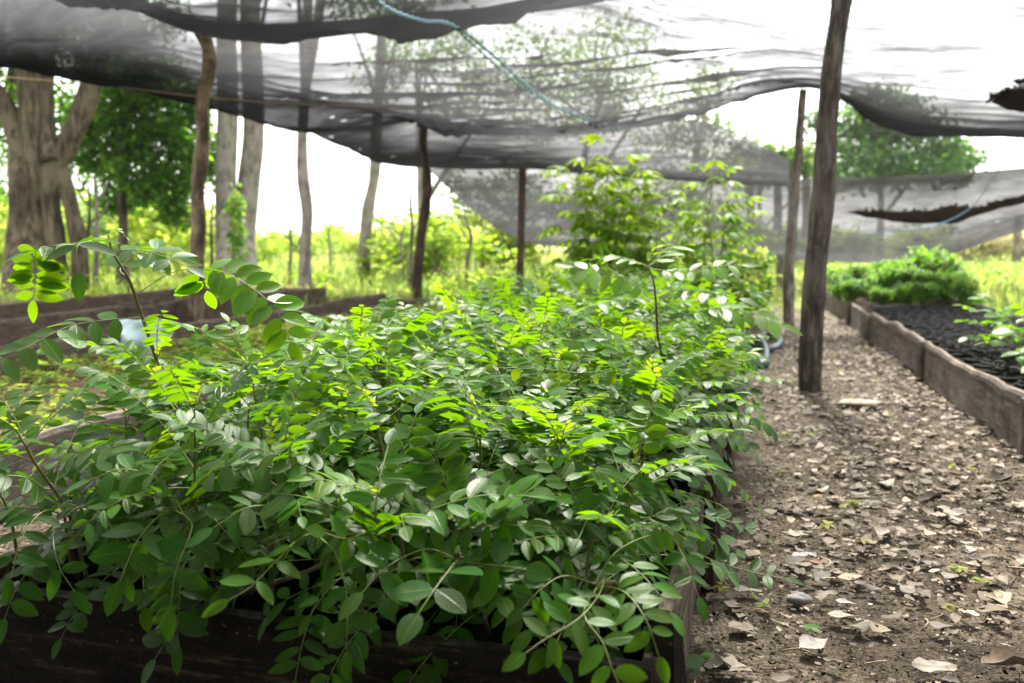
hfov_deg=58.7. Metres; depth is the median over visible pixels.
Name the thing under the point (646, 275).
bushy plant
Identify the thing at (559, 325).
bagged seedling
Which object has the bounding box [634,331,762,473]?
bagged seedling
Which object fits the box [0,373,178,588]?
bagged seedling
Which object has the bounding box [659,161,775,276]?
palmate plant
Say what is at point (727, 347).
bagged seedling
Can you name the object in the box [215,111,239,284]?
pale tree
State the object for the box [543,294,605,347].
bagged seedling
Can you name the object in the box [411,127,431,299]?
wooden pole
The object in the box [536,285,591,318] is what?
bagged seedling
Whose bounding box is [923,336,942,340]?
soil bag
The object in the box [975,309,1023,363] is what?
bagged seedling
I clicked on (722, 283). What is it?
bagged seedling
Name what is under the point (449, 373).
bagged seedling
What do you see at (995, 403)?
raised bed
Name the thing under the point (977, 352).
soil bag
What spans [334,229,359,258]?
undergrowth bush
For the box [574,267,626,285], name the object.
bagged seedling
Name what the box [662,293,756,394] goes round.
bagged seedling
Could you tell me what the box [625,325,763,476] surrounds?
bagged seedling
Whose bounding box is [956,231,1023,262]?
hedge
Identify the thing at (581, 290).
bagged seedling
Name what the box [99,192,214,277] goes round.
undergrowth bush
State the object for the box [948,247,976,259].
undergrowth bush
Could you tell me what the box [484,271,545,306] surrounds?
bagged seedling
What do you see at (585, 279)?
bagged seedling
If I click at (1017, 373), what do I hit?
soil bag
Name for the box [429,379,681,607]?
bagged seedling
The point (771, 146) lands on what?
distant tree
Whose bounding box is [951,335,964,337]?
soil bag
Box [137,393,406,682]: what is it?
bagged seedling
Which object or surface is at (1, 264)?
undergrowth bush
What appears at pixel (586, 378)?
bagged seedling
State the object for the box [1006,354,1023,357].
soil bag
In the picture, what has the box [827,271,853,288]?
bushy plant
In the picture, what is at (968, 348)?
soil bag
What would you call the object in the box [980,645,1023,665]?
dead leaf
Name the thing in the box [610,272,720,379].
bagged seedling
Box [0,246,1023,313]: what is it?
weedy grass
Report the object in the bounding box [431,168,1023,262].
shade net
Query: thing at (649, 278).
bagged seedling
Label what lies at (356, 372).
bagged seedling
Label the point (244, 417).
bagged seedling
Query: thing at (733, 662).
dead leaf
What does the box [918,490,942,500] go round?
dead leaf
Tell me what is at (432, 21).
rope
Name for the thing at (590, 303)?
bagged seedling
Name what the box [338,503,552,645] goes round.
bagged seedling
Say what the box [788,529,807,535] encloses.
dead leaf
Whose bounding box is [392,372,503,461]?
bagged seedling
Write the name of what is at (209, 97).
cord
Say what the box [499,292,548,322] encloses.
bagged seedling
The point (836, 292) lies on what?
bushy plant
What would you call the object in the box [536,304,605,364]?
bagged seedling
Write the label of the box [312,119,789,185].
shade net
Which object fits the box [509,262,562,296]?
bagged seedling
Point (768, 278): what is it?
bushy plant
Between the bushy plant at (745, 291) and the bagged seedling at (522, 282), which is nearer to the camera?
the bagged seedling at (522, 282)
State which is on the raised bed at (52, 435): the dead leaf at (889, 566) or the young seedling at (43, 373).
the young seedling at (43, 373)
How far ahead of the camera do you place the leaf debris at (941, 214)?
14.82 m
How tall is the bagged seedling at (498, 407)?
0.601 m
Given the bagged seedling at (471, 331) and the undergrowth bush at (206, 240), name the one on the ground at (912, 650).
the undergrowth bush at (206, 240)
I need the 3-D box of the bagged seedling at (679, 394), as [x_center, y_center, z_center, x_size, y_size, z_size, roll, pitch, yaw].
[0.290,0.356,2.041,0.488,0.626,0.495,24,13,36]
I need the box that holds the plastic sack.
[119,318,172,354]
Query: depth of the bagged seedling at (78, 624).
1.66 m
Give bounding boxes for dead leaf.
[713,656,751,670]
[734,585,761,591]
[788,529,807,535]
[792,552,816,555]
[799,634,827,648]
[807,559,821,563]
[826,610,854,616]
[835,572,863,579]
[836,598,855,603]
[878,562,902,570]
[912,657,956,671]
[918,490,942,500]
[943,508,963,514]
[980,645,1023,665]
[991,470,1012,481]
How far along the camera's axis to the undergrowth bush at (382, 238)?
19.54 m
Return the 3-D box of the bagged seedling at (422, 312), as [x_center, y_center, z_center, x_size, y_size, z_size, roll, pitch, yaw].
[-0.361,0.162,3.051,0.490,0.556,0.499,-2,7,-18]
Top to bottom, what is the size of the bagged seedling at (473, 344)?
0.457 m
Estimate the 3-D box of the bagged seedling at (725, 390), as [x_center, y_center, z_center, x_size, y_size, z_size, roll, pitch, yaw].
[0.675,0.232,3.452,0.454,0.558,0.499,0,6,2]
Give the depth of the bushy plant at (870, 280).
10.44 m
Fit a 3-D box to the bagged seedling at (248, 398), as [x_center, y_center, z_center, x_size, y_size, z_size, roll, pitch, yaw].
[-0.476,0.314,2.135,0.518,0.675,0.528,3,7,23]
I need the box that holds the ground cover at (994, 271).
[797,259,1023,291]
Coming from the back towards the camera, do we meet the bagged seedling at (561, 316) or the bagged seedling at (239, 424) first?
the bagged seedling at (561, 316)
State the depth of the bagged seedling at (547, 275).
6.00 m
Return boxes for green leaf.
[701,652,718,659]
[803,624,821,633]
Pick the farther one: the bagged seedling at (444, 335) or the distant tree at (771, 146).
the distant tree at (771, 146)
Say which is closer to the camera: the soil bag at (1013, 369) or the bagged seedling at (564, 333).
the bagged seedling at (564, 333)
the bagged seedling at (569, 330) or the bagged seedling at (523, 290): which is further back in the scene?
the bagged seedling at (523, 290)
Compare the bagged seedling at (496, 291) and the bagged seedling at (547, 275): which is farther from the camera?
the bagged seedling at (547, 275)
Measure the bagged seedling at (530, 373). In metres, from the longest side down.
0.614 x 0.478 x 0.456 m
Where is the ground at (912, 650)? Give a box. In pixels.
[0,238,1023,682]
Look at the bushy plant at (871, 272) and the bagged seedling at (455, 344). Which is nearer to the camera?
the bagged seedling at (455, 344)
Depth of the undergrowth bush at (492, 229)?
23.29 m
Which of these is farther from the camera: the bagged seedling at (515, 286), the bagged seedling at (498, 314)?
the bagged seedling at (515, 286)
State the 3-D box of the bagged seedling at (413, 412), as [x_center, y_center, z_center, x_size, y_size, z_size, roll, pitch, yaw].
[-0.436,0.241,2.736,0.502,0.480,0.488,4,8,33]
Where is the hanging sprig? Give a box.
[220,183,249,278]
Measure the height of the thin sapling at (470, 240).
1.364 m
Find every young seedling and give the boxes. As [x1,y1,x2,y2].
[17,343,54,376]
[37,354,80,392]
[202,343,231,371]
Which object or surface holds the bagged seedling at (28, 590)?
on the raised bed at (102, 647)
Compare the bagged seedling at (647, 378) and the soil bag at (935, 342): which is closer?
the bagged seedling at (647, 378)
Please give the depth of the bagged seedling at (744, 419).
2.30 m
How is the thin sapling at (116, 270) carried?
on the ground at (912, 650)
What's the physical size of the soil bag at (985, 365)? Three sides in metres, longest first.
0.127 x 0.126 x 0.101 m
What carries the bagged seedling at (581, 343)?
on the raised bed at (102, 647)
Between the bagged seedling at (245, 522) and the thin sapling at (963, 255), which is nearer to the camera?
the bagged seedling at (245, 522)
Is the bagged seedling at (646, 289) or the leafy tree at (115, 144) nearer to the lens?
the bagged seedling at (646, 289)
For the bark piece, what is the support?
on the ground at (912, 650)
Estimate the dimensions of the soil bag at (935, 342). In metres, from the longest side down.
0.127 x 0.126 x 0.101 m
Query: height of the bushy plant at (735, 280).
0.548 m
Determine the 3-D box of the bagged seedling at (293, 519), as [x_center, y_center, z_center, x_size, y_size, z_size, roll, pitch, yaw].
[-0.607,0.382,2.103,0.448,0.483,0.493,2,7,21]
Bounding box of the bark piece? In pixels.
[834,399,882,408]
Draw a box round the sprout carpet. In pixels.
[0,304,500,438]
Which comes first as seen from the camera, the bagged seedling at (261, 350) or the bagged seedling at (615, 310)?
the bagged seedling at (261, 350)
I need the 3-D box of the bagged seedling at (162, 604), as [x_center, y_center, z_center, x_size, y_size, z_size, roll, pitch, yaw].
[-0.588,0.353,1.685,0.478,0.744,0.456,9,26,30]
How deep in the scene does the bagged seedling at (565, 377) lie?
2.28 m
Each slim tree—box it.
[296,132,312,287]
[357,160,380,282]
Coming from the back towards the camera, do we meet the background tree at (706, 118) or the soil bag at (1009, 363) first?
the background tree at (706, 118)
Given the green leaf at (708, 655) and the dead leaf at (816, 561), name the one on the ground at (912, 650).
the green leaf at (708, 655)
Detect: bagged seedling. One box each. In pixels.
[0,227,309,500]
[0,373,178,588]
[0,373,183,643]
[0,429,237,659]
[0,442,177,613]
[19,373,211,575]
[32,310,251,542]
[54,337,255,569]
[59,337,331,674]
[62,452,306,641]
[84,338,279,554]
[85,324,292,520]
[121,370,317,574]
[133,312,396,584]
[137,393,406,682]
[137,417,316,555]
[141,351,324,536]
[155,329,377,612]
[165,387,301,500]
[185,352,447,682]
[186,491,382,680]
[207,346,320,437]
[215,332,386,536]
[222,388,344,500]
[230,399,426,536]
[233,363,384,474]
[236,428,554,591]
[237,364,333,428]
[238,402,553,682]
[240,348,484,596]
[240,413,434,604]
[241,337,379,424]
[241,384,413,491]
[244,335,330,411]
[250,332,405,422]
[254,339,497,568]
[273,316,457,479]
[286,305,424,416]
[293,308,399,389]
[300,390,504,588]
[301,293,463,450]
[301,310,392,388]
[306,319,526,537]
[308,350,435,421]
[328,434,643,682]
[336,333,411,412]
[336,367,564,558]
[338,311,500,442]
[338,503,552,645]
[343,353,503,477]
[343,359,412,415]
[350,304,473,400]
[353,318,516,466]
[358,301,495,466]
[365,318,469,419]
[367,356,529,461]
[376,346,608,638]
[385,344,513,410]
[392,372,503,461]
[394,310,460,350]
[404,357,590,596]
[405,363,681,519]
[408,282,512,369]
[414,271,511,335]
[416,324,528,466]
[416,448,703,682]
[417,396,685,634]
[418,327,469,353]
[419,340,462,417]
[422,271,505,340]
[428,303,464,350]
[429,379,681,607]
[431,312,528,360]
[431,339,535,432]
[432,276,526,466]
[434,327,475,353]
[436,299,589,479]
[438,371,614,527]
[441,291,500,342]
[456,325,555,451]
[461,277,528,316]
[462,365,636,593]
[468,308,572,385]
[469,312,577,372]
[470,325,544,373]
[470,348,675,595]
[473,293,604,423]
[478,277,531,312]
[482,359,621,505]
[483,344,582,391]
[483,361,680,522]
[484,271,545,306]
[485,327,665,423]
[486,276,537,309]
[489,313,579,356]
[492,278,533,303]
[493,292,563,331]
[496,332,628,458]
[497,400,752,593]
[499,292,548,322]
[500,284,547,316]
[500,347,640,489]
[500,349,543,388]
[501,288,567,329]
[502,325,573,398]
[502,334,607,396]
[502,522,675,682]
[505,306,646,406]
[508,318,577,373]
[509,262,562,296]
[516,363,705,475]
[517,279,576,302]
[519,272,556,292]
[519,304,533,331]
[521,322,606,397]
[521,390,774,654]
[523,275,586,306]
[525,316,767,532]
[530,333,628,419]
[533,281,579,318]
[534,317,706,489]
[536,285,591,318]
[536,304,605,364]
[536,326,625,397]
[542,317,570,335]
[542,362,766,571]
[543,259,575,281]
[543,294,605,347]
[546,292,605,331]
[547,284,668,386]
[547,314,570,330]
[549,343,757,500]
[550,274,611,297]
[550,281,633,329]
[552,280,602,307]
[552,288,657,365]
[553,272,570,282]
[553,285,620,301]
[554,241,802,363]
[559,274,639,318]
[559,380,699,523]
[560,290,597,325]
[560,487,805,660]
[561,265,593,296]
[563,313,659,367]
[566,286,622,306]
[567,297,678,375]
[568,292,696,464]
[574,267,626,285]
[579,267,603,284]
[580,300,677,356]
[580,300,696,394]
[584,355,770,570]
[588,287,646,311]
[590,348,785,531]
[591,359,688,466]
[595,307,694,367]
[607,321,701,427]
[609,273,658,307]
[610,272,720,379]
[616,280,706,394]
[616,320,703,393]
[622,290,674,332]
[624,275,693,335]
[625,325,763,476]
[628,311,797,467]
[632,276,674,294]
[632,279,687,347]
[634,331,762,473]
[635,268,670,291]
[642,305,684,354]
[645,276,670,283]
[650,267,689,317]
[650,307,776,427]
[652,334,760,434]
[652,337,756,475]
[655,287,780,423]
[657,268,789,427]
[660,291,730,372]
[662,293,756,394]
[662,297,729,377]
[668,314,747,398]
[672,270,742,333]
[678,263,700,284]
[680,311,764,425]
[700,281,736,339]
[954,293,1023,346]
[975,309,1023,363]
[988,305,1023,348]
[1011,328,1023,372]
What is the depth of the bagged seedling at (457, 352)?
2.81 m
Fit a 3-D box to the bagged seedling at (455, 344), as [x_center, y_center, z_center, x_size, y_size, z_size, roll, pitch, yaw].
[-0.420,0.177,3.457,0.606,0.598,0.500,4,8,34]
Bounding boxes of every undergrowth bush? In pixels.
[0,196,99,254]
[0,212,70,268]
[0,226,89,266]
[0,241,3,268]
[1,175,110,218]
[67,233,166,274]
[78,190,182,256]
[89,220,141,268]
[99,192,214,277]
[167,205,214,254]
[214,232,288,266]
[256,228,292,256]
[259,240,285,258]
[272,223,328,257]
[283,232,336,259]
[313,222,350,257]
[327,236,357,256]
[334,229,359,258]
[346,212,485,277]
[355,200,528,279]
[356,229,391,253]
[371,218,408,238]
[385,207,506,265]
[444,212,552,270]
[464,239,514,268]
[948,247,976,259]
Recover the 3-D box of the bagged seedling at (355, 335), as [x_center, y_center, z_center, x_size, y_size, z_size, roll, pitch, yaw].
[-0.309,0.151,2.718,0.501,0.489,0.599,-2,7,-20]
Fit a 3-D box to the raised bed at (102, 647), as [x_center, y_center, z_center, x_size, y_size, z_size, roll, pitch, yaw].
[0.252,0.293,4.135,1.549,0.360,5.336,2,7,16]
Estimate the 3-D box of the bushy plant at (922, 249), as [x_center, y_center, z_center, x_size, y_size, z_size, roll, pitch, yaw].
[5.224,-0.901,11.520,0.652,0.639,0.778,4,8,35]
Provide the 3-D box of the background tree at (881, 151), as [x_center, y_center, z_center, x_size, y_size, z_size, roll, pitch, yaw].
[14.041,-6.180,33.106,8.311,6.744,5.947,0,6,0]
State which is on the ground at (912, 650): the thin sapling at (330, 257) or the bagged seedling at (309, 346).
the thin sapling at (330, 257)
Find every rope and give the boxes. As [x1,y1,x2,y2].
[375,0,618,131]
[458,31,625,139]
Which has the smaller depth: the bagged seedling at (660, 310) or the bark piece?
the bagged seedling at (660, 310)
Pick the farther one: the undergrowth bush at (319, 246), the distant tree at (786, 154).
the undergrowth bush at (319, 246)
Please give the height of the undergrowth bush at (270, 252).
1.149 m
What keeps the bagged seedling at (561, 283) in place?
on the raised bed at (102, 647)
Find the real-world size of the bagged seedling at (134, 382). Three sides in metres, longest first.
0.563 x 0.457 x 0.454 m
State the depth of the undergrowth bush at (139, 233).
26.10 m
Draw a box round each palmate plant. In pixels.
[535,134,679,279]
[625,210,715,269]
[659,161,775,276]
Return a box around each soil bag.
[919,332,934,336]
[922,331,940,333]
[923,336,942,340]
[930,334,949,337]
[930,339,950,345]
[938,338,957,341]
[939,343,960,347]
[945,348,967,352]
[946,342,966,345]
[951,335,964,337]
[953,341,973,343]
[953,352,976,358]
[955,345,976,349]
[961,332,979,334]
[962,350,984,354]
[963,357,987,363]
[972,355,994,359]
[973,363,998,368]
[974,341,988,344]
[975,347,994,349]
[980,360,1005,365]
[981,345,1003,348]
[983,352,1003,355]
[984,368,1011,375]
[988,359,1013,362]
[991,349,1010,352]
[994,366,1020,371]
[996,357,1014,360]
[997,375,1023,382]
[998,347,1018,350]
[1001,365,1022,366]
[1003,371,1023,376]
[1005,362,1023,364]
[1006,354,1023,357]
[1014,382,1023,388]
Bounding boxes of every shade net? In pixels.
[0,0,1023,137]
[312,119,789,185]
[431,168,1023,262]
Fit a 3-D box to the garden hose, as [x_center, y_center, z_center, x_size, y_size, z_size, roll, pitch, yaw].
[1.868,-0.088,7.446,0.630,0.330,2.227,2,7,20]
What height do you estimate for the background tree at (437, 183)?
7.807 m
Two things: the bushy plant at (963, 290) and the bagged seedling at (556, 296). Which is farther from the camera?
the bushy plant at (963, 290)
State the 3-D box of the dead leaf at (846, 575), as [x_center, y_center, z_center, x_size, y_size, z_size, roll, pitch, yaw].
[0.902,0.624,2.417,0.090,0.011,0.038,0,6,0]
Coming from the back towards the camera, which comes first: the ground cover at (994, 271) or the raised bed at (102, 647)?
the ground cover at (994, 271)
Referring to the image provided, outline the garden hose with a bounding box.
[748,332,783,369]
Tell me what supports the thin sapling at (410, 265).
on the ground at (912, 650)
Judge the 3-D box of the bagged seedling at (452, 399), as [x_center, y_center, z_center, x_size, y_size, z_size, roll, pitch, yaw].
[-0.057,0.348,1.778,0.438,0.664,0.510,4,8,34]
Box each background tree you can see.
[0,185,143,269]
[416,168,441,222]
[431,184,532,272]
[571,34,685,261]
[662,67,766,256]
[748,135,782,149]
[804,99,991,178]
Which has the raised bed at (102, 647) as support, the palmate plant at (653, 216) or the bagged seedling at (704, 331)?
the bagged seedling at (704, 331)
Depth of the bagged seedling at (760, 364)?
4.21 m
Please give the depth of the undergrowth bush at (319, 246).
38.03 m
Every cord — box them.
[0,76,416,109]
[853,139,1023,261]
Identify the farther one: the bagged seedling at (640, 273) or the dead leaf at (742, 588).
the bagged seedling at (640, 273)
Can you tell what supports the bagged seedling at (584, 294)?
on the raised bed at (102, 647)
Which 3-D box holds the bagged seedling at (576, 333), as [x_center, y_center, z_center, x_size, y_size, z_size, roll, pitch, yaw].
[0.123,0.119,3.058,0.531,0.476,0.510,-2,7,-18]
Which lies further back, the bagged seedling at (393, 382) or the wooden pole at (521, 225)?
the wooden pole at (521, 225)
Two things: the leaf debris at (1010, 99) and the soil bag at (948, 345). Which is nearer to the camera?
the soil bag at (948, 345)
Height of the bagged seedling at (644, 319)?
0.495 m
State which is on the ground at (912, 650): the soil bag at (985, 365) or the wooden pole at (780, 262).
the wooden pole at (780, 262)
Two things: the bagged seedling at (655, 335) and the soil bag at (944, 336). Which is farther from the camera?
the soil bag at (944, 336)
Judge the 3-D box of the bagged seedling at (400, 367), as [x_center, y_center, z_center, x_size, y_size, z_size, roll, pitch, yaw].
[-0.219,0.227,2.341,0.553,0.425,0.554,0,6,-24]
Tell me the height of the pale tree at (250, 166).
8.102 m
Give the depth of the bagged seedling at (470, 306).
4.49 m
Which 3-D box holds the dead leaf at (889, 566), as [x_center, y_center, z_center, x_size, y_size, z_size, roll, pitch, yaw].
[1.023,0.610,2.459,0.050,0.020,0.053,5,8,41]
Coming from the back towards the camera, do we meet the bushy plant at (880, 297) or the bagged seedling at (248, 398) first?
the bushy plant at (880, 297)
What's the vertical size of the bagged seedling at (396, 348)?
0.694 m
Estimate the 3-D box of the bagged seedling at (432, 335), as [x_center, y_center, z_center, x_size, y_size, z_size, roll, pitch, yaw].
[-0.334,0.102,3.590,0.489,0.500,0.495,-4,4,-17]
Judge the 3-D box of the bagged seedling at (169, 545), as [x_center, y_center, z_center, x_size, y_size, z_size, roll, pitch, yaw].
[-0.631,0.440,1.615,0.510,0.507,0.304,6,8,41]
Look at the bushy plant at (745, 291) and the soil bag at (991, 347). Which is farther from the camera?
the bushy plant at (745, 291)
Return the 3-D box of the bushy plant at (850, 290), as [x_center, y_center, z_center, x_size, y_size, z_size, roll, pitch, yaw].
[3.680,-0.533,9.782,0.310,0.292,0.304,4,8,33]
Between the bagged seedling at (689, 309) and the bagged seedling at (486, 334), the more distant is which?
the bagged seedling at (689, 309)
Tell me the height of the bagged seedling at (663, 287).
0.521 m
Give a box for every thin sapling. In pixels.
[77,184,99,236]
[92,177,107,287]
[109,186,118,287]
[206,198,223,266]
[279,223,299,286]
[320,218,332,273]
[391,220,404,286]
[400,192,417,294]
[426,241,443,274]
[459,213,472,287]
[958,250,965,265]
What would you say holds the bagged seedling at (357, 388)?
on the raised bed at (102, 647)
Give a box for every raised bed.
[0,287,326,346]
[0,293,498,520]
[0,331,747,682]
[825,289,1023,459]
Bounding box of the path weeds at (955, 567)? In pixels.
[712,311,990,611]
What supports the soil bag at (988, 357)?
in the raised bed at (995, 403)
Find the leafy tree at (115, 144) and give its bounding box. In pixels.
[55,83,216,292]
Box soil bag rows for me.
[866,305,1023,336]
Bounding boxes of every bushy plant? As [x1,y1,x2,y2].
[572,255,633,292]
[621,269,660,288]
[635,258,693,275]
[651,259,744,295]
[653,256,715,277]
[690,248,742,262]
[695,260,773,322]
[709,246,776,281]
[717,250,773,292]
[718,260,782,315]
[826,267,846,292]
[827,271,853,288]
[829,276,856,300]
[839,279,868,303]
[841,263,874,295]
[862,265,895,277]
[864,276,878,299]
[868,285,887,302]
[868,287,891,304]
[869,259,885,272]
[870,264,919,301]
[876,262,911,275]
[885,257,911,267]
[890,278,929,305]
[900,263,953,303]
[901,245,948,259]
[902,248,968,297]
[915,281,940,305]
[928,258,962,298]
[938,270,975,302]
[950,276,982,306]
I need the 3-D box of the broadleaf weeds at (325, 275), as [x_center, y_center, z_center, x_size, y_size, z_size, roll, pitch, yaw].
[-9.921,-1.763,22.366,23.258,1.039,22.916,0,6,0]
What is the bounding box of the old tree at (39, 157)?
[0,68,108,297]
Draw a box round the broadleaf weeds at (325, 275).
[0,253,569,298]
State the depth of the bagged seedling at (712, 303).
3.71 m
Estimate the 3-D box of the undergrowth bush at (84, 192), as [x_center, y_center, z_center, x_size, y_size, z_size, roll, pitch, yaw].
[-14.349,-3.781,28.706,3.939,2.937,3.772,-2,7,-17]
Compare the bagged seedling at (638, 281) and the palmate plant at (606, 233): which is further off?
the palmate plant at (606, 233)
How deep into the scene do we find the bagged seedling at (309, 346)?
3.31 m
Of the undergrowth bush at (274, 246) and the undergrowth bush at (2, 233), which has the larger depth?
the undergrowth bush at (274, 246)
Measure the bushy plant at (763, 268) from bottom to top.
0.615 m
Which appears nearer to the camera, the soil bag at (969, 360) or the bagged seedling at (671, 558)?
the bagged seedling at (671, 558)
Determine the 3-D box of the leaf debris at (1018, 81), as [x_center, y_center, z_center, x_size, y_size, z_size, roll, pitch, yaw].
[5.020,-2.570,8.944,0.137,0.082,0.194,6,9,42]
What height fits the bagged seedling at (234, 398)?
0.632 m
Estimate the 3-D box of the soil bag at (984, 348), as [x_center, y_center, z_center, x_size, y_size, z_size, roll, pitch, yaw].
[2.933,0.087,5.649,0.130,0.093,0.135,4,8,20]
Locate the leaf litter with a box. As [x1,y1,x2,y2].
[0,306,1023,682]
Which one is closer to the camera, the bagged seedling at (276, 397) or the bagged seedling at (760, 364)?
the bagged seedling at (276, 397)
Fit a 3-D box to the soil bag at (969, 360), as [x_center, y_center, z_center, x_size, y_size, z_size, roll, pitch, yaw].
[2.611,0.141,5.131,0.127,0.101,0.126,-7,6,-43]
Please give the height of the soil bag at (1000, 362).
0.101 m
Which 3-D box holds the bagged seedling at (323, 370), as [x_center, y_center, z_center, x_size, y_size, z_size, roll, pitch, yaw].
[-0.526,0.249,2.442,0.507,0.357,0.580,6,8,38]
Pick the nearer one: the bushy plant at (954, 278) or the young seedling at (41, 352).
the young seedling at (41, 352)
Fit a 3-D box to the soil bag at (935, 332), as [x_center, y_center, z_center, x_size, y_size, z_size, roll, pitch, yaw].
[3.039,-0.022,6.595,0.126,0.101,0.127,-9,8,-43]
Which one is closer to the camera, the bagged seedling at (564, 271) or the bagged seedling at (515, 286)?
the bagged seedling at (515, 286)
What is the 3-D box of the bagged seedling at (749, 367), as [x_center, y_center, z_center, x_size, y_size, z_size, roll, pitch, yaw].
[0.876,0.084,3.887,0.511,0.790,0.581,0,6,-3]
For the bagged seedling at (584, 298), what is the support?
on the raised bed at (102, 647)
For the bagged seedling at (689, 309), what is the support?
on the raised bed at (102, 647)
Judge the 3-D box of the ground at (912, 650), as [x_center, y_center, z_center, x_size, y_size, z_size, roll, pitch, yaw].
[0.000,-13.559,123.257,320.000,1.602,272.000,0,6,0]
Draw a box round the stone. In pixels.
[786,592,812,605]
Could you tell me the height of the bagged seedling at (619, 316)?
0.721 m
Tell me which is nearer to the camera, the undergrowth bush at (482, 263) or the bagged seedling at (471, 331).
the bagged seedling at (471, 331)
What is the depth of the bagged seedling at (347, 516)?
1.43 m
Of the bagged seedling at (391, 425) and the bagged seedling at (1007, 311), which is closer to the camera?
the bagged seedling at (391, 425)
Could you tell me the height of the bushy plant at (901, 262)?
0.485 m
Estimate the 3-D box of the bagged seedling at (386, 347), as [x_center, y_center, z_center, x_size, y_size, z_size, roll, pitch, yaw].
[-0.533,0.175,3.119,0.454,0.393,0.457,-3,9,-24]
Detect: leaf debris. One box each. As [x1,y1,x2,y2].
[848,194,1023,223]
[985,86,1023,111]
[1013,78,1023,84]
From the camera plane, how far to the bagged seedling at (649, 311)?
3.90 m
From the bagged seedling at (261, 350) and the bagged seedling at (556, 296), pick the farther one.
the bagged seedling at (556, 296)
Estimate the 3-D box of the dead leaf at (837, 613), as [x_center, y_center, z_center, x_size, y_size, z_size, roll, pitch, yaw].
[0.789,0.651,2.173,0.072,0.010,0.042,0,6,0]
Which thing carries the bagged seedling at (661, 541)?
on the raised bed at (102, 647)
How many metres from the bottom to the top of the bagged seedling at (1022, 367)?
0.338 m
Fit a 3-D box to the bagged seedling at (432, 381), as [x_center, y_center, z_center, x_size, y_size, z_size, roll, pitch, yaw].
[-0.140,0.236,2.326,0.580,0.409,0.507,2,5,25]
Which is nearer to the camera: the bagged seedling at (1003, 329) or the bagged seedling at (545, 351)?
the bagged seedling at (545, 351)
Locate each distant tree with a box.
[764,142,807,261]
[773,140,814,179]
[778,136,842,179]
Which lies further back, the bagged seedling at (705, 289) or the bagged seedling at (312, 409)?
the bagged seedling at (705, 289)
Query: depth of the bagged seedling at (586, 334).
2.92 m
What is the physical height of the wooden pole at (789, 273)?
2.535 m
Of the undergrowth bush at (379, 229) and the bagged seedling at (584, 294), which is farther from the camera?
the undergrowth bush at (379, 229)
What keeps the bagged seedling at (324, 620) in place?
on the raised bed at (102, 647)
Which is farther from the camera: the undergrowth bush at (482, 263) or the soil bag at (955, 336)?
the undergrowth bush at (482, 263)
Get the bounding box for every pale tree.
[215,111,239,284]
[237,118,263,286]
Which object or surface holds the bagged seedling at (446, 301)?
on the raised bed at (102, 647)
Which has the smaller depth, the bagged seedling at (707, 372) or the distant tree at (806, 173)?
the bagged seedling at (707, 372)
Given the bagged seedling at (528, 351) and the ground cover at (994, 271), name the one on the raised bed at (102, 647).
the bagged seedling at (528, 351)
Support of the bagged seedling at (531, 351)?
on the raised bed at (102, 647)
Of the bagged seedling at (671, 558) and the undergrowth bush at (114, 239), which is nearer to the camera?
the bagged seedling at (671, 558)
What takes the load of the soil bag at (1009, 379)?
in the raised bed at (995, 403)
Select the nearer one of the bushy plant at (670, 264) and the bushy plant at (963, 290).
the bushy plant at (670, 264)
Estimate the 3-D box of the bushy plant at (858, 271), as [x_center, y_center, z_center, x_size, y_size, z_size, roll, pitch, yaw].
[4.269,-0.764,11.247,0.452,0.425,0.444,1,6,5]
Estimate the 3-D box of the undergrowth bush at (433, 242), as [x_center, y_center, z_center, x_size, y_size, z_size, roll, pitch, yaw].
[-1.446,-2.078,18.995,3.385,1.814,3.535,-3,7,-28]
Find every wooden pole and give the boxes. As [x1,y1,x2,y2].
[189,33,216,322]
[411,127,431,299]
[516,168,525,285]
[776,255,784,287]
[783,89,806,324]
[798,0,851,393]
[1012,231,1021,264]
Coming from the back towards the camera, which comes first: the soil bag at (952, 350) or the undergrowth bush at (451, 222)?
the undergrowth bush at (451, 222)
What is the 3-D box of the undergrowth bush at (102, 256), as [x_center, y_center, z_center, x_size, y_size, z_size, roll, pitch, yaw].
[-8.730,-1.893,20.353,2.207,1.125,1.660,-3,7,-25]
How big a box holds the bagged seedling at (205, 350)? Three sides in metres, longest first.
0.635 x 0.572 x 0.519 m
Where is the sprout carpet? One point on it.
(253, 338)
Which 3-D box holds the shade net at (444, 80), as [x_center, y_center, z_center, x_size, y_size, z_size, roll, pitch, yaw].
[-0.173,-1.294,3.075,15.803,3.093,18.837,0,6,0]
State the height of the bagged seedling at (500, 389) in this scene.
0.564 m
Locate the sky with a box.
[0,0,1023,237]
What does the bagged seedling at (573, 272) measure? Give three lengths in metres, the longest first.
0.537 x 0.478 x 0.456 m
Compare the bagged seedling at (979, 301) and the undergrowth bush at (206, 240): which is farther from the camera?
the undergrowth bush at (206, 240)
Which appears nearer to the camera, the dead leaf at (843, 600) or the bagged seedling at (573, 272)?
the dead leaf at (843, 600)
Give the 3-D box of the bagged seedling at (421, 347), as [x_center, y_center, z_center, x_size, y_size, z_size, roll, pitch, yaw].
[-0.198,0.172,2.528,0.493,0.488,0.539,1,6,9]
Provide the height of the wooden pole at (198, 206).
2.952 m
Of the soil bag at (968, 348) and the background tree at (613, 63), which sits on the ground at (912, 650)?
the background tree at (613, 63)
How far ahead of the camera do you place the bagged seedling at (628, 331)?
2.69 m
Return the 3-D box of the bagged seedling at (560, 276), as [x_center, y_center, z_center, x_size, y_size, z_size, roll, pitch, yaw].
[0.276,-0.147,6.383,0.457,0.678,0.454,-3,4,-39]

